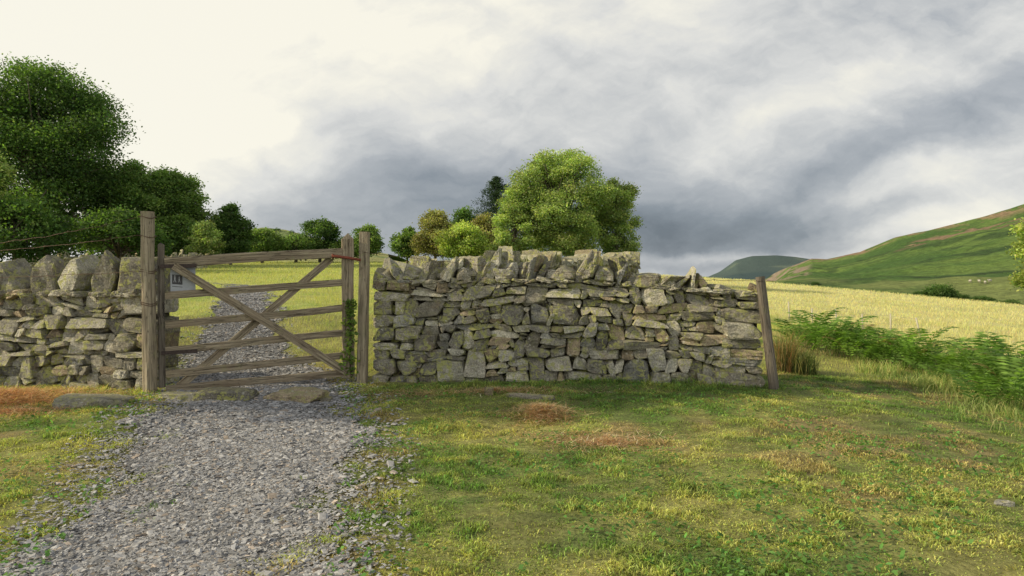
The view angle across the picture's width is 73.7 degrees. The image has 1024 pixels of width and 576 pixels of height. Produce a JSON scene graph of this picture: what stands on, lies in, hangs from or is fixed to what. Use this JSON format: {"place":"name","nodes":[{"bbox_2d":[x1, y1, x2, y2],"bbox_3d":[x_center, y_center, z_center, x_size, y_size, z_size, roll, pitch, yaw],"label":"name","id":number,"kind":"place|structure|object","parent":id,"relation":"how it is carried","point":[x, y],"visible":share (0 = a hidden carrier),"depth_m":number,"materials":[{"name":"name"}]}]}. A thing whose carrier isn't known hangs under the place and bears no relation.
{"place":"outdoors","nodes":[
{"label":"outdoors","id":0,"kind":"place"},
{"bbox_2d":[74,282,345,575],"bbox_3d":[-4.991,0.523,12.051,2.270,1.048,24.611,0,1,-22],"label":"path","id":1,"kind":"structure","parent":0,"point":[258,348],"depth_m":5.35,"materials":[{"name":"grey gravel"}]},
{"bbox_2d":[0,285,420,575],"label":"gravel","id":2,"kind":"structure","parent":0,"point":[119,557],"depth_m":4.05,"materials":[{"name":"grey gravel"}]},
{"bbox_2d":[212,228,408,261],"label":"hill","id":3,"kind":"structure","parent":0,"point":[379,258],"depth_m":393.12,"materials":[{"name":"green plant"}]},
{"bbox_2d":[0,261,1023,575],"bbox_3d":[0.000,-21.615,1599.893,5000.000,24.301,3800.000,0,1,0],"label":"ground","id":4,"kind":"structure","parent":0,"point":[952,564],"depth_m":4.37,"materials":[{"name":"green plant"}]},
{"bbox_2d":[0,136,20,243],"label":"broadleaf tree","id":5,"kind":"object","parent":4,"relation":"on","point":[6,170],"visible":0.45,"depth_m":30.08,"materials":[{"name":"green plant"}]},
{"bbox_2d":[0,193,86,263],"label":"broadleaf tree","id":6,"kind":"object","parent":4,"relation":"on","point":[38,221],"visible":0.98,"depth_m":29.63,"materials":[{"name":"green plant"}]},
{"bbox_2d":[0,51,159,255],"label":"broadleaf tree","id":7,"kind":"object","parent":4,"relation":"on","point":[51,155],"visible":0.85,"depth_m":39.93,"materials":[{"name":"green plant"}]},
{"bbox_2d":[0,382,167,417],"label":"dead bracken","id":8,"kind":"object","parent":4,"relation":"on","point":[10,395],"visible":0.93,"depth_m":6.76,"materials":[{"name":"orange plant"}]},
{"bbox_2d":[0,250,179,389],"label":"dry stone wall","id":9,"kind":"structure","parent":4,"relation":"on","point":[84,328],"depth_m":7.62,"materials":[{"name":"grey stone"}]},
{"bbox_2d":[0,399,182,423],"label":"dead bracken","id":10,"kind":"object","parent":4,"relation":"on","point":[9,410],"visible":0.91,"depth_m":6.11,"materials":[{"name":"brown plant"}]},
{"bbox_2d":[52,393,134,409],"bbox_3d":[-3.954,1.081,6.474,0.650,0.144,0.356,0,1,-11],"label":"stone","id":11,"kind":"object","parent":4,"relation":"on","point":[82,400],"visible":0.73,"depth_m":6.35,"materials":[{"name":"grey stone"}]},
{"bbox_2d":[29,249,209,268],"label":"dry stone wall","id":12,"kind":"structure","parent":4,"relation":"on","point":[67,259],"depth_m":37.30,"materials":[{"name":"grey stone"}]},
{"bbox_2d":[62,203,180,259],"bbox_3d":[-19.413,-2.454,33.922,5.597,3.504,5.281,0,1,0],"label":"broadleaf tree","id":13,"kind":"object","parent":4,"relation":"on","point":[125,230],"visible":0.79,"depth_m":33.11,"materials":[{"name":"green plant"}]},
{"bbox_2d":[88,157,179,254],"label":"broadleaf tree","id":14,"kind":"object","parent":4,"relation":"on","point":[155,203],"visible":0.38,"depth_m":43.21,"materials":[{"name":"green plant"}]},
{"bbox_2d":[140,211,157,393],"bbox_3d":[-3.792,0.204,7.135,0.160,2.000,0.157,0,1,0],"label":"gate post","id":15,"kind":"object","parent":4,"relation":"on","point":[149,334],"visible":0.94,"depth_m":7.08,"materials":[{"name":"brown wood"}]},
{"bbox_2d":[0,271,132,277],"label":"fence wire","id":16,"kind":"object","parent":15,"relation":"attached to","point":[66,274],"visible":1,"depth_m":7.17,"materials":[{"name":"metal"}]},
{"bbox_2d":[0,235,138,250],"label":"barbed wire","id":17,"kind":"object","parent":15,"relation":"attached to","point":[70,244],"visible":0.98,"depth_m":7.20,"materials":[{"name":"metal"}]},
{"bbox_2d":[4,215,139,242],"bbox_3d":[-5.529,-0.576,7.300,3.372,0.375,0.032,0,1,7],"label":"barbed wire","id":18,"kind":"object","parent":15,"relation":"attached to","point":[77,230],"visible":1,"depth_m":7.20,"materials":[{"name":"metal"}]},
{"bbox_2d":[157,233,360,391],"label":"field gate","id":19,"kind":"structure","parent":15,"relation":"attached to","point":[344,253],"depth_m":7.50,"materials":[{"name":"brown wood"}]},
{"bbox_2d":[170,268,195,290],"bbox_3d":[-3.507,-0.106,7.278,0.242,0.307,0.012,0,1,-21],"label":"notice sign","id":20,"kind":"object","parent":19,"relation":"attached to","point":[178,282],"visible":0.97,"depth_m":7.27,"materials":[{"name":"white plastic"}]},
{"bbox_2d":[339,298,359,377],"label":"ivy plant","id":21,"kind":"object","parent":19,"relation":"attached to","point":[349,333],"visible":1,"depth_m":7.80,"materials":[{"name":"green plant"}]},
{"bbox_2d":[158,391,195,401],"bbox_3d":[-3.324,1.098,6.874,0.397,0.104,0.250,0,1,0],"label":"stone","id":22,"kind":"object","parent":4,"relation":"on","point":[183,395],"visible":0.54,"depth_m":6.76,"materials":[{"name":"grey stone"}]},
{"bbox_2d":[142,163,223,255],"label":"broadleaf tree","id":23,"kind":"object","parent":4,"relation":"on","point":[184,200],"visible":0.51,"depth_m":44.99,"materials":[{"name":"green plant"}]},
{"bbox_2d":[182,220,227,254],"bbox_3d":[-17.908,-2.526,40.002,2.441,2.972,2.364,0,1,0],"label":"broadleaf tree","id":24,"kind":"object","parent":4,"relation":"on","point":[205,236],"visible":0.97,"depth_m":39.46,"materials":[{"name":"green plant"}]},
{"bbox_2d":[193,387,259,400],"bbox_3d":[-2.860,1.081,6.871,0.604,0.136,0.314,0,1,0],"label":"stone","id":25,"kind":"object","parent":4,"relation":"on","point":[228,393],"visible":0.8,"depth_m":6.73,"materials":[{"name":"grey stone"}]},
{"bbox_2d":[214,201,257,264],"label":"broadleaf tree","id":26,"kind":"object","parent":4,"relation":"on","point":[235,228],"visible":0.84,"depth_m":47.40,"materials":[{"name":"green plant"}]},
{"bbox_2d":[250,227,291,262],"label":"broadleaf tree","id":27,"kind":"object","parent":4,"relation":"on","point":[267,239],"visible":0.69,"depth_m":54.32,"materials":[{"name":"green plant"}]},
{"bbox_2d":[263,387,329,402],"bbox_3d":[-2.184,1.097,6.923,0.626,0.147,0.357,0,1,6],"label":"stone","id":28,"kind":"object","parent":4,"relation":"on","point":[304,394],"visible":0.77,"depth_m":6.79,"materials":[{"name":"grey stone"}]},
{"bbox_2d":[282,232,322,262],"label":"broadleaf tree","id":29,"kind":"object","parent":4,"relation":"on","point":[296,242],"visible":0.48,"depth_m":57.45,"materials":[{"name":"green plant"}]},
{"bbox_2d":[297,215,342,261],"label":"broadleaf tree","id":30,"kind":"object","parent":4,"relation":"on","point":[328,231],"visible":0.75,"depth_m":59.25,"materials":[{"name":"green plant"}]},
{"bbox_2d":[319,396,332,401],"bbox_3d":[-1.875,1.140,6.875,0.123,0.084,0.125,0,1,0],"label":"stone","id":31,"kind":"object","parent":4,"relation":"on","point":[328,398],"visible":0.39,"depth_m":6.83,"materials":[{"name":"grey stone"}]},
{"bbox_2d":[323,236,358,259],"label":"broadleaf tree","id":32,"kind":"object","parent":4,"relation":"on","point":[335,245],"visible":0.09,"depth_m":59.12,"materials":[{"name":"green plant"}]},
{"bbox_2d":[356,232,369,383],"bbox_3d":[-1.732,0.268,7.965,0.120,1.841,0.134,1,0,0],"label":"gate post","id":33,"kind":"object","parent":4,"relation":"on","point":[363,312],"visible":0.95,"depth_m":7.91,"materials":[{"name":"brown wood"}]},
{"bbox_2d":[350,224,385,256],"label":"broadleaf tree","id":34,"kind":"object","parent":4,"relation":"on","point":[376,243],"visible":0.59,"depth_m":57.38,"materials":[{"name":"green plant"}]},
{"bbox_2d":[387,226,418,263],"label":"broadleaf tree","id":35,"kind":"object","parent":4,"relation":"on","point":[399,244],"visible":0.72,"depth_m":49.35,"materials":[{"name":"green plant"}]},
{"bbox_2d":[408,208,455,259],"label":"broadleaf tree","id":36,"kind":"object","parent":4,"relation":"on","point":[432,223],"visible":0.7,"depth_m":47.21,"materials":[{"name":"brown plant"}]},
{"bbox_2d":[428,219,492,259],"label":"broadleaf tree","id":37,"kind":"object","parent":4,"relation":"on","point":[463,238],"visible":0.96,"depth_m":43.16,"materials":[{"name":"green plant"}]},
{"bbox_2d":[448,205,478,231],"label":"broadleaf tree","id":38,"kind":"object","parent":4,"relation":"on","point":[463,213],"visible":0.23,"depth_m":57.26,"materials":[{"name":"green plant"}]},
{"bbox_2d":[470,211,498,250],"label":"broadleaf tree","id":39,"kind":"object","parent":4,"relation":"on","point":[484,221],"visible":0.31,"depth_m":49.42,"materials":[{"name":"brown plant"}]},
{"bbox_2d":[485,387,493,395],"bbox_3d":[-0.237,1.071,7.023,0.094,0.110,0.104,0,1,0],"label":"stone","id":40,"kind":"object","parent":4,"relation":"on","point":[489,391],"visible":0.77,"depth_m":6.98,"materials":[{"name":"grey stone"}]},
{"bbox_2d":[462,176,535,250],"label":"conifer tree","id":41,"kind":"object","parent":4,"relation":"on","point":[494,193],"visible":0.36,"depth_m":51.60,"materials":[{"name":"green plant"}]},
{"bbox_2d":[0,377,1023,575],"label":"clover","id":42,"kind":"object","parent":4,"relation":"on","point":[686,570],"visible":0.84,"depth_m":3.95,"materials":[{"name":"green plant"}]},
{"bbox_2d":[485,186,540,254],"bbox_3d":[0.017,-3.001,36.994,3.021,4.996,3.097,0,1,0],"label":"broadleaf tree","id":43,"kind":"object","parent":4,"relation":"on","point":[511,216],"visible":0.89,"depth_m":36.43,"materials":[{"name":"green plant"}]},
{"bbox_2d":[506,393,554,400],"bbox_3d":[0.181,1.075,6.724,0.507,0.063,0.072,0,1,20],"label":"stone","id":44,"kind":"object","parent":4,"relation":"on","point":[531,396],"visible":0.79,"depth_m":6.70,"materials":[{"name":"grey stone"}]},
{"bbox_2d":[354,385,707,398],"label":"grass","id":45,"kind":"structure","parent":4,"relation":"on","point":[500,389],"depth_m":7.16,"materials":[{"name":"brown plant"}]},
{"bbox_2d":[474,401,594,432],"bbox_3d":[0.281,1.073,5.963,1.175,0.205,1.011,0,1,-16],"label":"dead bracken","id":46,"kind":"object","parent":4,"relation":"on","point":[541,410],"visible":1,"depth_m":5.93,"materials":[{"name":"brown foliage"}]},
{"bbox_2d":[495,146,620,257],"bbox_3d":[2.515,-4.144,37.907,7.204,7.439,7.167,0,1,0],"label":"broadleaf tree","id":47,"kind":"object","parent":4,"relation":"on","point":[549,187],"visible":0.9,"depth_m":36.47,"materials":[{"name":"green plant"}]},
{"bbox_2d":[372,248,764,387],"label":"dry stone wall","id":48,"kind":"structure","parent":4,"relation":"on","point":[434,321],"depth_m":7.88,"materials":[{"name":"grey stone"}]},
{"bbox_2d":[382,246,640,276],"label":"stone wall","id":49,"kind":"structure","parent":48,"relation":"on","point":[574,262],"depth_m":13.29,"materials":[{"name":"grey stone"}]},
{"bbox_2d":[363,252,756,280],"bbox_3d":[0.530,-0.244,7.722,4.511,0.348,0.038,0,1,5],"label":"barbed wire","id":50,"kind":"object","parent":48,"relation":"attached to","point":[573,272],"visible":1,"depth_m":7.71,"materials":[{"name":"metal"}]},
{"bbox_2d":[593,256,603,265],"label":"moss","id":51,"kind":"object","parent":48,"relation":"on","point":[602,261],"depth_m":8.23,"materials":[{"name":"green plant"}]},
{"bbox_2d":[496,423,734,458],"bbox_3d":[0.719,1.139,5.118,1.888,0.105,1.130,0,1,0],"label":"dead bracken","id":52,"kind":"object","parent":4,"relation":"on","point":[609,441],"visible":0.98,"depth_m":5.10,"materials":[{"name":"brown foliage"}]},
{"bbox_2d":[592,177,643,254],"bbox_3d":[5.794,-3.344,39.014,3.367,6.125,3.518,1,1,34],"label":"broadleaf tree","id":53,"kind":"object","parent":4,"relation":"on","point":[617,236],"visible":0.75,"depth_m":38.28,"materials":[{"name":"green plant"}]},
{"bbox_2d":[755,276,779,389],"bbox_3d":[2.830,0.535,7.558,0.112,1.331,0.116,-6,-3,0],"label":"leaning post","id":54,"kind":"object","parent":4,"relation":"on","point":[770,360],"visible":0.94,"depth_m":7.53,"materials":[{"name":"brown wood"}]},
{"bbox_2d":[773,326,807,373],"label":"rush tussock","id":55,"kind":"object","parent":4,"relation":"on","point":[783,362],"visible":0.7,"depth_m":8.96,"materials":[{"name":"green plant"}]},
{"bbox_2d":[778,346,831,375],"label":"rush tussock","id":56,"kind":"object","parent":4,"relation":"on","point":[805,365],"visible":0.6,"depth_m":8.89,"materials":[{"name":"green plant"}]},
{"bbox_2d":[771,307,847,350],"bbox_3d":[5.120,0.697,11.954,1.381,0.748,1.251,0,1,0],"label":"bracken fern","id":57,"kind":"object","parent":4,"relation":"on","point":[802,319],"visible":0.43,"depth_m":11.83,"materials":[{"name":"green plant"}]},
{"bbox_2d":[773,310,884,356],"bbox_3d":[5.135,0.729,11.232,1.609,0.778,1.486,-1,1,-27],"label":"bracken fern","id":58,"kind":"object","parent":4,"relation":"on","point":[820,333],"visible":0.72,"depth_m":11.22,"materials":[{"name":"green plant"}]},
{"bbox_2d":[783,317,898,361],"bbox_3d":[5.404,0.834,11.251,1.429,0.652,1.826,0,1,0],"label":"bracken fern","id":59,"kind":"object","parent":4,"relation":"on","point":[851,337],"visible":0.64,"depth_m":11.00,"materials":[{"name":"green plant"}]},
{"bbox_2d":[769,301,920,336],"bbox_3d":[7.605,0.745,17.300,0.131,0.892,5.313,-1,1,-33],"label":"wire fence","id":60,"kind":"object","parent":4,"relation":"on","point":[891,324],"visible":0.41,"depth_m":16.21,"materials":[{"name":"metal"}]},
{"bbox_2d":[848,329,902,364],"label":"bracken fern","id":61,"kind":"object","parent":4,"relation":"on","point":[867,354],"visible":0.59,"depth_m":10.55,"materials":[{"name":"green plant"}]},
{"bbox_2d":[850,358,905,375],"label":"grass","id":62,"kind":"structure","parent":4,"relation":"on","point":[861,367],"depth_m":9.48,"materials":[{"name":"green plant"}]},
{"bbox_2d":[870,329,920,356],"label":"bracken fern","id":63,"kind":"object","parent":4,"relation":"on","point":[901,332],"visible":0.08,"depth_m":11.37,"materials":[{"name":"green plant"}]},
{"bbox_2d":[852,330,959,372],"bbox_3d":[5.912,0.943,10.196,1.381,0.617,1.221,1,2,42],"label":"bracken fern","id":64,"kind":"object","parent":4,"relation":"on","point":[914,355],"visible":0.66,"depth_m":9.91,"materials":[{"name":"green plant"}]},
{"bbox_2d":[855,326,957,371],"bbox_3d":[6.011,0.887,10.386,1.519,0.689,1.355,0,1,0],"label":"bracken fern","id":65,"kind":"object","parent":4,"relation":"on","point":[888,351],"visible":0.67,"depth_m":10.26,"materials":[{"name":"green plant"}]},
{"bbox_2d":[912,339,962,366],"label":"bracken fern","id":66,"kind":"object","parent":4,"relation":"on","point":[934,352],"visible":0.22,"depth_m":10.35,"materials":[{"name":"green plant"}]},
{"bbox_2d":[900,338,991,377],"bbox_3d":[6.058,0.991,9.447,1.088,0.604,1.209,0,1,0],"label":"bracken fern","id":67,"kind":"object","parent":4,"relation":"on","point":[923,366],"visible":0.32,"depth_m":9.41,"materials":[{"name":"green plant"}]},
{"bbox_2d":[920,376,976,395],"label":"grass","id":68,"kind":"structure","parent":4,"relation":"on","point":[943,385],"depth_m":8.19,"materials":[{"name":"green plant"}]},
{"bbox_2d":[922,335,1023,375],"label":"bracken fern","id":69,"kind":"object","parent":4,"relation":"on","point":[949,359],"visible":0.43,"depth_m":8.88,"materials":[{"name":"green plant"}]},
{"bbox_2d":[929,331,1023,392],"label":"bracken fern","id":70,"kind":"object","parent":4,"relation":"on","point":[979,353],"visible":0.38,"depth_m":8.54,"materials":[{"name":"green plant"}]},
{"bbox_2d":[952,367,1011,397],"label":"bracken fern","id":71,"kind":"object","parent":4,"relation":"on","point":[954,388],"visible":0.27,"depth_m":7.88,"materials":[{"name":"green plant"}]},
{"bbox_2d":[944,352,1023,409],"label":"bracken fern","id":72,"kind":"object","parent":4,"relation":"on","point":[1009,382],"visible":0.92,"depth_m":7.21,"materials":[{"name":"green plant"}]},
{"bbox_2d":[950,346,1023,401],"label":"bracken fern","id":73,"kind":"object","parent":4,"relation":"on","point":[1008,352],"visible":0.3,"depth_m":7.97,"materials":[{"name":"green plant"}]},
{"bbox_2d":[962,341,1023,402],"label":"bracken fern","id":74,"kind":"object","parent":4,"relation":"on","point":[986,357],"visible":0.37,"depth_m":7.90,"materials":[{"name":"green plant"}]},
{"bbox_2d":[994,499,1014,506],"bbox_3d":[2.677,1.175,3.725,0.104,0.031,0.063,0,1,0],"label":"stone","id":75,"kind":"object","parent":4,"relation":"on","point":[1006,503],"visible":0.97,"depth_m":3.70,"materials":[{"name":"grey stone"}]},
{"bbox_2d":[1005,217,1023,290],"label":"broadleaf tree","id":76,"kind":"object","parent":4,"relation":"on","point":[1017,279],"visible":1,"depth_m":17.47,"materials":[{"name":"green plant"}]},
{"bbox_2d":[0,0,1023,276],"label":"sky","id":77,"kind":"structure","parent":0,"point":[808,129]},
{"bbox_2d":[706,255,808,279],"bbox_3d":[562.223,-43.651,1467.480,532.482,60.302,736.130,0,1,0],"label":"hill","id":78,"kind":"structure","parent":0,"point":[750,268],"depth_m":1457.78,"materials":[{"name":"green plant"}]},
{"bbox_2d":[765,204,1023,305],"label":"hill","id":79,"kind":"structure","parent":0,"point":[958,256],"depth_m":307.99,"materials":[{"name":"green plant"}]},
{"bbox_2d":[918,282,961,298],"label":"bush","id":80,"kind":"object","parent":79,"relation":"on","point":[943,290],"visible":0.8,"depth_m":167.62,"materials":[{"name":"green plant"}]},
{"bbox_2d":[954,293,970,298],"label":"bush","id":81,"kind":"object","parent":79,"relation":"on","point":[964,296],"visible":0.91,"depth_m":164.43,"materials":[{"name":"green plant"}]},
{"bbox_2d":[968,295,996,300],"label":"bush","id":82,"kind":"object","parent":79,"relation":"on","point":[979,298],"visible":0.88,"depth_m":158.95,"materials":[{"name":"green plant"}]},
{"bbox_2d":[996,299,1022,304],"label":"bush","id":83,"kind":"object","parent":79,"relation":"on","point":[1007,301],"visible":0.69,"depth_m":150.58,"materials":[{"name":"green plant"}]}
]}

